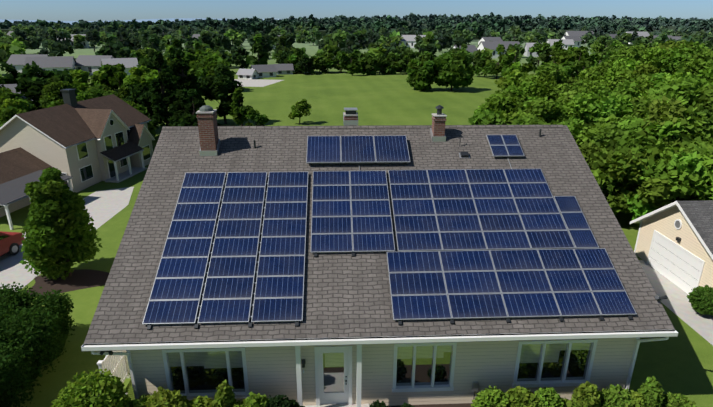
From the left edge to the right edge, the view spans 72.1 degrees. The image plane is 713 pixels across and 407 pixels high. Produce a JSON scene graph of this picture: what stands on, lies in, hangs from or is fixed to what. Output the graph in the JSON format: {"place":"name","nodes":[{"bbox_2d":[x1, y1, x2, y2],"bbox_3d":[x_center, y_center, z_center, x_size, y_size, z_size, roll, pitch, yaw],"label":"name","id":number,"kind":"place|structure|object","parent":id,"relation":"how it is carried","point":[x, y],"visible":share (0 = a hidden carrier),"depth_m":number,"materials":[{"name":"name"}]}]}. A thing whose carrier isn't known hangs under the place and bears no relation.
{"place":"outdoors","nodes":[
{"label":"outdoors","id":0,"kind":"place"},
{"bbox_2d":[0,187,133,288],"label":"driveway","id":1,"kind":"structure","parent":0,"point":[102,206],"depth_m":30.66,"materials":[{"name":"concrete"}]},
{"bbox_2d":[0,231,24,255],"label":"car","id":2,"kind":"object","parent":1,"relation":"on","point":[10,243],"visible":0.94,"depth_m":25.29,"materials":[{"name":"red metal"}]},
{"bbox_2d":[0,18,281,24],"bbox_3d":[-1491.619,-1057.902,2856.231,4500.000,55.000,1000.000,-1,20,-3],"label":"hills","id":3,"kind":"structure","parent":0,"point":[141,20],"depth_m":2560.20,"materials":[{"name":"green plant"}]},
{"bbox_2d":[0,21,699,38],"bbox_3d":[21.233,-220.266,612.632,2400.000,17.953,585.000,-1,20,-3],"label":"forest undergrowth","id":4,"kind":"object","parent":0,"point":[672,28],"visible":0.02,"depth_m":367.31,"materials":[{"name":"green plant"}]},
{"bbox_2d":[0,12,712,38],"bbox_3d":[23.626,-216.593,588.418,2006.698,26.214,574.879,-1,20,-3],"label":"forest","id":5,"kind":"object","parent":4,"relation":"on","point":[477,22],"visible":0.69,"depth_m":411.37,"materials":[{"name":"green plant"}]},
{"bbox_2d":[0,63,712,406],"bbox_3d":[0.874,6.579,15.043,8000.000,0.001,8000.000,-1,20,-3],"label":"ground","id":6,"kind":"structure","parent":0,"point":[682,363],"depth_m":36.38,"materials":[{"name":"green plant"}]},
{"bbox_2d":[0,282,76,406],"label":"hedge","id":7,"kind":"object","parent":6,"relation":"on","point":[34,335],"visible":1,"depth_m":16.05,"materials":[{"name":"green plant"}]},
{"bbox_2d":[0,89,154,229],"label":"house","id":8,"kind":"structure","parent":6,"relation":"on","point":[83,144],"depth_m":35.49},
{"bbox_2d":[97,350,130,396],"bbox_3d":[-7.281,5.518,15.222,0.990,1.800,2.720,-1,20,-3],"label":"side fence","id":9,"kind":"object","parent":6,"relation":"on","point":[120,366],"visible":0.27,"depth_m":15.84,"materials":[{"name":"white wood"}]},
{"bbox_2d":[0,39,311,138],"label":"trees","id":10,"kind":"object","parent":6,"relation":"on","point":[179,93],"visible":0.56,"depth_m":50.09,"materials":[{"name":"green plant"}]},
{"bbox_2d":[28,269,472,406],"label":"mulch","id":11,"kind":"object","parent":6,"relation":"on","point":[82,279],"visible":0.53,"depth_m":22.74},
{"bbox_2d":[19,167,102,279],"bbox_3d":[-13.930,0.987,22.472,3.458,5.307,3.343,-1,20,-3],"label":"lawn tree","id":12,"kind":"object","parent":11,"relation":"on","point":[58,229],"visible":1,"depth_m":21.82,"materials":[{"name":"green plant"}]},
{"bbox_2d":[305,404,368,406],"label":"porch slab","id":13,"kind":"structure","parent":11,"relation":"on","point":[352,405],"depth_m":15.37,"materials":[{"name":"concrete"}]},
{"bbox_2d":[50,368,696,406],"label":"shrubs","id":14,"kind":"object","parent":11,"relation":"on","point":[84,390],"visible":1,"depth_m":14.17,"materials":[{"name":"green plant"}]},
{"bbox_2d":[234,79,282,86],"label":"paved lot","id":15,"kind":"structure","parent":6,"relation":"on","point":[253,83],"depth_m":102.29,"materials":[{"name":"concrete"}]},
{"bbox_2d":[89,47,528,91],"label":"field trees","id":16,"kind":"object","parent":6,"relation":"on","point":[425,70],"visible":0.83,"depth_m":89.42,"materials":[{"name":"green plant"}]},
{"bbox_2d":[25,38,601,62],"bbox_3d":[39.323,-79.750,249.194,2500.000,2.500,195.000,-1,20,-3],"label":"village rise","id":17,"kind":"structure","parent":6,"relation":"on","point":[311,49],"depth_m":213.18,"materials":[{"name":"green plant"}]},
{"bbox_2d":[0,31,681,101],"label":"houses","id":18,"kind":"structure","parent":6,"relation":"on","point":[90,64],"depth_m":117.00,"materials":[{"name":"siding"},{"name":"shingle"}]},
{"bbox_2d":[0,22,712,66],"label":"village trees","id":19,"kind":"object","parent":6,"relation":"on","point":[119,43],"visible":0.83,"depth_m":212.23,"materials":[{"name":"green plant"}]},
{"bbox_2d":[0,34,712,111],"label":"trees","id":20,"kind":"object","parent":6,"relation":"on","point":[30,81],"visible":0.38,"depth_m":101.92,"materials":[{"name":"green plant"}]},
{"bbox_2d":[130,338,635,405],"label":"walls","id":21,"kind":"structure","parent":6,"relation":"on","point":[271,371],"depth_m":15.09,"materials":[{"name":"beige paint"}]},
{"bbox_2d":[167,343,591,392],"bbox_3d":[0.809,5.191,15.450,13.080,2.330,0.760,-1,20,-3],"label":"glass","id":22,"kind":"object","parent":21,"relation":"in","point":[206,372],"visible":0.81,"depth_m":15.09,"materials":[{"name":"black"}]},
{"bbox_2d":[84,125,674,344],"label":"roof","id":23,"kind":"structure","parent":21,"relation":"on","point":[347,295],"depth_m":16.11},
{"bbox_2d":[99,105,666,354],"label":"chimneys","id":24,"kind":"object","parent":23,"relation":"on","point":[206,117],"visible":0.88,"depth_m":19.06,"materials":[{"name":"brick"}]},
{"bbox_2d":[142,135,636,329],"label":"solar panels","id":25,"kind":"object","parent":23,"relation":"on","point":[483,243],"visible":1,"depth_m":16.26,"materials":[{"name":"blue glass"}]},
{"bbox_2d":[81,330,677,406],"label":"trim","id":26,"kind":"structure","parent":21,"relation":"attached to","point":[330,398],"depth_m":14.64,"materials":[{"name":"white paint"}]},
{"bbox_2d":[301,359,478,398],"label":"wall fixtures","id":27,"kind":"object","parent":21,"relation":"attached to","point":[475,385],"depth_m":15.29,"materials":[{"name":"grey metal"}]},
{"bbox_2d":[468,40,712,225],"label":"trees","id":28,"kind":"object","parent":6,"relation":"on","point":[637,120],"visible":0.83,"depth_m":32.87,"materials":[{"name":"green plant"}]},
{"bbox_2d":[630,200,712,294],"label":"garage","id":29,"kind":"structure","parent":6,"relation":"on","point":[674,242],"depth_m":22.45,"materials":[{"name":"beige paint"}]},
{"bbox_2d":[639,260,712,344],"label":"driveway","id":30,"kind":"structure","parent":6,"relation":"on","point":[677,303],"depth_m":21.32,"materials":[{"name":"concrete"}]},
{"bbox_2d":[686,285,712,314],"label":"bush","id":31,"kind":"object","parent":6,"relation":"on","point":[700,298],"visible":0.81,"depth_m":20.17,"materials":[{"name":"green plant"}]},
{"bbox_2d":[0,0,712,20],"label":"sky","id":32,"kind":"structure","parent":0,"point":[47,10],"materials":[{"name":"blue"}]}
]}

